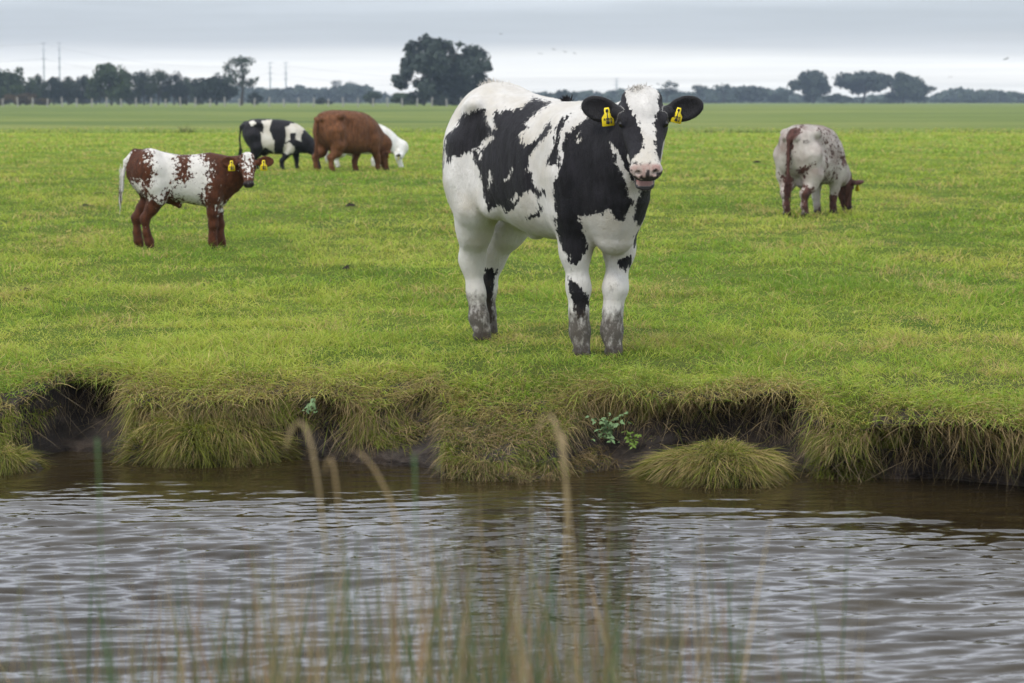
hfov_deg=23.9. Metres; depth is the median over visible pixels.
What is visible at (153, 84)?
tree
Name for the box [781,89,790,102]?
tree
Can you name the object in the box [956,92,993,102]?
tree
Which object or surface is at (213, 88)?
tree
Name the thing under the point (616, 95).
wood
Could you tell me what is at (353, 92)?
tree
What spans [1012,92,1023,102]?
tree
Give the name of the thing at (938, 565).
canal water
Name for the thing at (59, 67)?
power pole
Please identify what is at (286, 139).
cow
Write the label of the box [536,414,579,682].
reed
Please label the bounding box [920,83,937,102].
tree
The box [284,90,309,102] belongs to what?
tree
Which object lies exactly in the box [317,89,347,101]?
tree
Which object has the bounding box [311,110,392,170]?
cow
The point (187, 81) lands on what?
tree
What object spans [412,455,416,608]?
reed
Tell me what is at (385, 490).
reed
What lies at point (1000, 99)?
bush
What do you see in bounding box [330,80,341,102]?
tree
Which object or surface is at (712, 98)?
bush
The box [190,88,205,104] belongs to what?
bush
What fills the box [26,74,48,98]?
tree
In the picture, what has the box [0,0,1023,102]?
sky
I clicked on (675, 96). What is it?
bush
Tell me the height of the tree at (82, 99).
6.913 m
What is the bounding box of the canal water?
[0,451,1023,682]
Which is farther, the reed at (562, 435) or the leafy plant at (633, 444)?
the leafy plant at (633, 444)
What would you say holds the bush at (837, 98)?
on the field
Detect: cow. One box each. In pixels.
[238,119,321,169]
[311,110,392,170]
[442,76,703,355]
[773,124,863,215]
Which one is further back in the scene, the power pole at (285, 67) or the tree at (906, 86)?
the power pole at (285, 67)
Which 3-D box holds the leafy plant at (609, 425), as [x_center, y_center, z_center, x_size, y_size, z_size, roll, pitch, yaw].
[0.445,0.398,11.126,0.220,0.157,0.182,0,6,0]
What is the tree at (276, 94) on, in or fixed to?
on the field
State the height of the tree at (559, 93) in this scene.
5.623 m
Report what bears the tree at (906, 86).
on the field
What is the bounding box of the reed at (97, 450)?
[96,438,104,682]
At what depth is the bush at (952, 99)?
1142.08 m
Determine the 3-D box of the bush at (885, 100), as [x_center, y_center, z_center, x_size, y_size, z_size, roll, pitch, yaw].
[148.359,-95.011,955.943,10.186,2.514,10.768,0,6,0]
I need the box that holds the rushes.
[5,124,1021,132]
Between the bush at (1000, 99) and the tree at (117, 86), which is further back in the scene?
the bush at (1000, 99)
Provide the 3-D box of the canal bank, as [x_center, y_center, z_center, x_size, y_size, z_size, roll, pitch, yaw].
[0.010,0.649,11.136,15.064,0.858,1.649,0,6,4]
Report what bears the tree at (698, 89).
on the field
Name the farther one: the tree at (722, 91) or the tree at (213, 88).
the tree at (722, 91)
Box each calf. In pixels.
[118,148,273,248]
[325,124,408,167]
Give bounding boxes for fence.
[2,97,461,106]
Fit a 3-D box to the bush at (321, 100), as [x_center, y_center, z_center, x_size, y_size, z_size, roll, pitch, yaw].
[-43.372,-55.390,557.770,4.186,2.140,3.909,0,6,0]
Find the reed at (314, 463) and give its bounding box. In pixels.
[284,421,335,682]
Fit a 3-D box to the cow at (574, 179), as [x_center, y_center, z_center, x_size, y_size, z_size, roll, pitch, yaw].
[0.265,-0.667,12.664,0.663,1.456,1.928,-4,7,-32]
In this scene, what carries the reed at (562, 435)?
on the near bank
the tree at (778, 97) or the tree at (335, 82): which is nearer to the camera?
the tree at (778, 97)
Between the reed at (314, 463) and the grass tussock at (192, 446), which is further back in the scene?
the grass tussock at (192, 446)
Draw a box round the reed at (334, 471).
[323,457,346,676]
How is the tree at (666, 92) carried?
on the field
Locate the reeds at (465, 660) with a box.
[0,473,865,682]
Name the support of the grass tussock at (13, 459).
in the canal water
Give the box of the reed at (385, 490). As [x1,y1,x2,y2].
[346,447,429,682]
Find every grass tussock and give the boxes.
[0,440,61,477]
[99,406,308,469]
[615,429,809,490]
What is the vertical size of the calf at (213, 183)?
0.909 m
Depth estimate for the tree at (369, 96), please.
555.83 m
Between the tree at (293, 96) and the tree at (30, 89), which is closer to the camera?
the tree at (30, 89)
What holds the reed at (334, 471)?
on the near bank
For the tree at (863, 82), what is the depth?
892.85 m
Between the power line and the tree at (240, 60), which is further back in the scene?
the power line
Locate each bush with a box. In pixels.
[0,94,22,104]
[12,92,37,104]
[33,98,52,104]
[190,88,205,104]
[246,91,263,104]
[315,97,332,104]
[389,92,418,104]
[668,93,683,102]
[702,92,740,102]
[821,93,852,102]
[875,98,899,102]
[941,96,960,102]
[990,96,1008,102]
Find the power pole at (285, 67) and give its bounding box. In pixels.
[283,62,287,88]
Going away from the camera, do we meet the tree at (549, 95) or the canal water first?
the canal water
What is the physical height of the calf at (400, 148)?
0.970 m
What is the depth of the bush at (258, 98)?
501.99 m
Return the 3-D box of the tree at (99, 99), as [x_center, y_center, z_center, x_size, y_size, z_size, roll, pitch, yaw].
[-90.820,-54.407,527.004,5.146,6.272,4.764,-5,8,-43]
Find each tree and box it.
[0,68,25,103]
[5,66,42,104]
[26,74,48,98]
[47,76,66,104]
[57,76,80,104]
[71,74,92,104]
[84,62,134,104]
[88,79,104,104]
[116,70,144,104]
[134,68,154,104]
[143,69,170,104]
[162,70,188,104]
[175,76,195,104]
[190,72,239,104]
[222,55,258,104]
[262,88,287,102]
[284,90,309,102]
[298,87,320,102]
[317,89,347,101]
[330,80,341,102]
[338,84,368,102]
[362,91,382,103]
[390,33,493,105]
[544,93,553,97]
[554,89,578,98]
[657,80,679,103]
[690,85,707,97]
[713,83,731,102]
[732,85,767,102]
[767,92,785,102]
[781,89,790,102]
[786,70,831,103]
[832,70,894,103]
[884,71,927,103]
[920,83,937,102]
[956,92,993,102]
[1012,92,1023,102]
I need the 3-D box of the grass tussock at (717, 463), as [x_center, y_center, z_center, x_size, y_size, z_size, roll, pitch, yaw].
[0.901,0.653,10.772,0.911,0.527,0.857,-4,7,-34]
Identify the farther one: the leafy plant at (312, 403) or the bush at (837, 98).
the bush at (837, 98)
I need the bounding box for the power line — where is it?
[3,44,610,88]
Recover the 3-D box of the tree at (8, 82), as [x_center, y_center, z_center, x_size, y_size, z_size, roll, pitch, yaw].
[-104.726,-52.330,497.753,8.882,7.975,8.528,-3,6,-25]
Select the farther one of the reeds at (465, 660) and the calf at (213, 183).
the calf at (213, 183)
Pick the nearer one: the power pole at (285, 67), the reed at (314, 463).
the reed at (314, 463)
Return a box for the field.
[0,103,1023,430]
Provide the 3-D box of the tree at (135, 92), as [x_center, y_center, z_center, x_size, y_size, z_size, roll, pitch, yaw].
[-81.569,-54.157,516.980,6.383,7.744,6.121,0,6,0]
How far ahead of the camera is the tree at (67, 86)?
516.69 m
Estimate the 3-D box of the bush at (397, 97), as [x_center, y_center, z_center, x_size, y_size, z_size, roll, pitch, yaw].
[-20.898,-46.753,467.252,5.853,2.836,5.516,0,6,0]
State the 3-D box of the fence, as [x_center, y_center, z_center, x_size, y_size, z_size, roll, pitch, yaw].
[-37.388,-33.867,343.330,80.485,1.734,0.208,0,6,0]
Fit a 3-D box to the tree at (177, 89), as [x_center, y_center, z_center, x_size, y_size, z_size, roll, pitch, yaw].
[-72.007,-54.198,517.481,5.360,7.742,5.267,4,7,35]
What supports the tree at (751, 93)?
on the field
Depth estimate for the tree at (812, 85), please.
891.24 m
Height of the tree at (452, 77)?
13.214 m
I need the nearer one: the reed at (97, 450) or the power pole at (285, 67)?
the reed at (97, 450)
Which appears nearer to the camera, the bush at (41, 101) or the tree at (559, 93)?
the bush at (41, 101)
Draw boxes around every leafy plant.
[302,398,317,413]
[585,412,629,443]
[621,431,641,448]
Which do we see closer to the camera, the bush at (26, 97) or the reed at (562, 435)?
the reed at (562, 435)
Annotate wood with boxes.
[33,82,1023,102]
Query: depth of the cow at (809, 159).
27.70 m
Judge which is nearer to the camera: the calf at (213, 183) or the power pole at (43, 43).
the calf at (213, 183)
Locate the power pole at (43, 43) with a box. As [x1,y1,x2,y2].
[41,42,46,79]
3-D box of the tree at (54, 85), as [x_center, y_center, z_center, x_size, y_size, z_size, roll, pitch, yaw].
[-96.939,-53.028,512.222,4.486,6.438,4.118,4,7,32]
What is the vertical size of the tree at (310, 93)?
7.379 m
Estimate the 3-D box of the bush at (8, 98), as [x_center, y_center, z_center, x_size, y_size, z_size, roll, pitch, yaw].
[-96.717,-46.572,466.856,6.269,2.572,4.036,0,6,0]
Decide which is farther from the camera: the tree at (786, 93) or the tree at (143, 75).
the tree at (786, 93)
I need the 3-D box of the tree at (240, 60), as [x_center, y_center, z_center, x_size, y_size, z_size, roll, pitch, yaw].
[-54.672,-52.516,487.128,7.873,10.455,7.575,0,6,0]
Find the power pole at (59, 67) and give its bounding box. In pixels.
[56,43,61,77]
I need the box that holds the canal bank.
[0,367,1023,485]

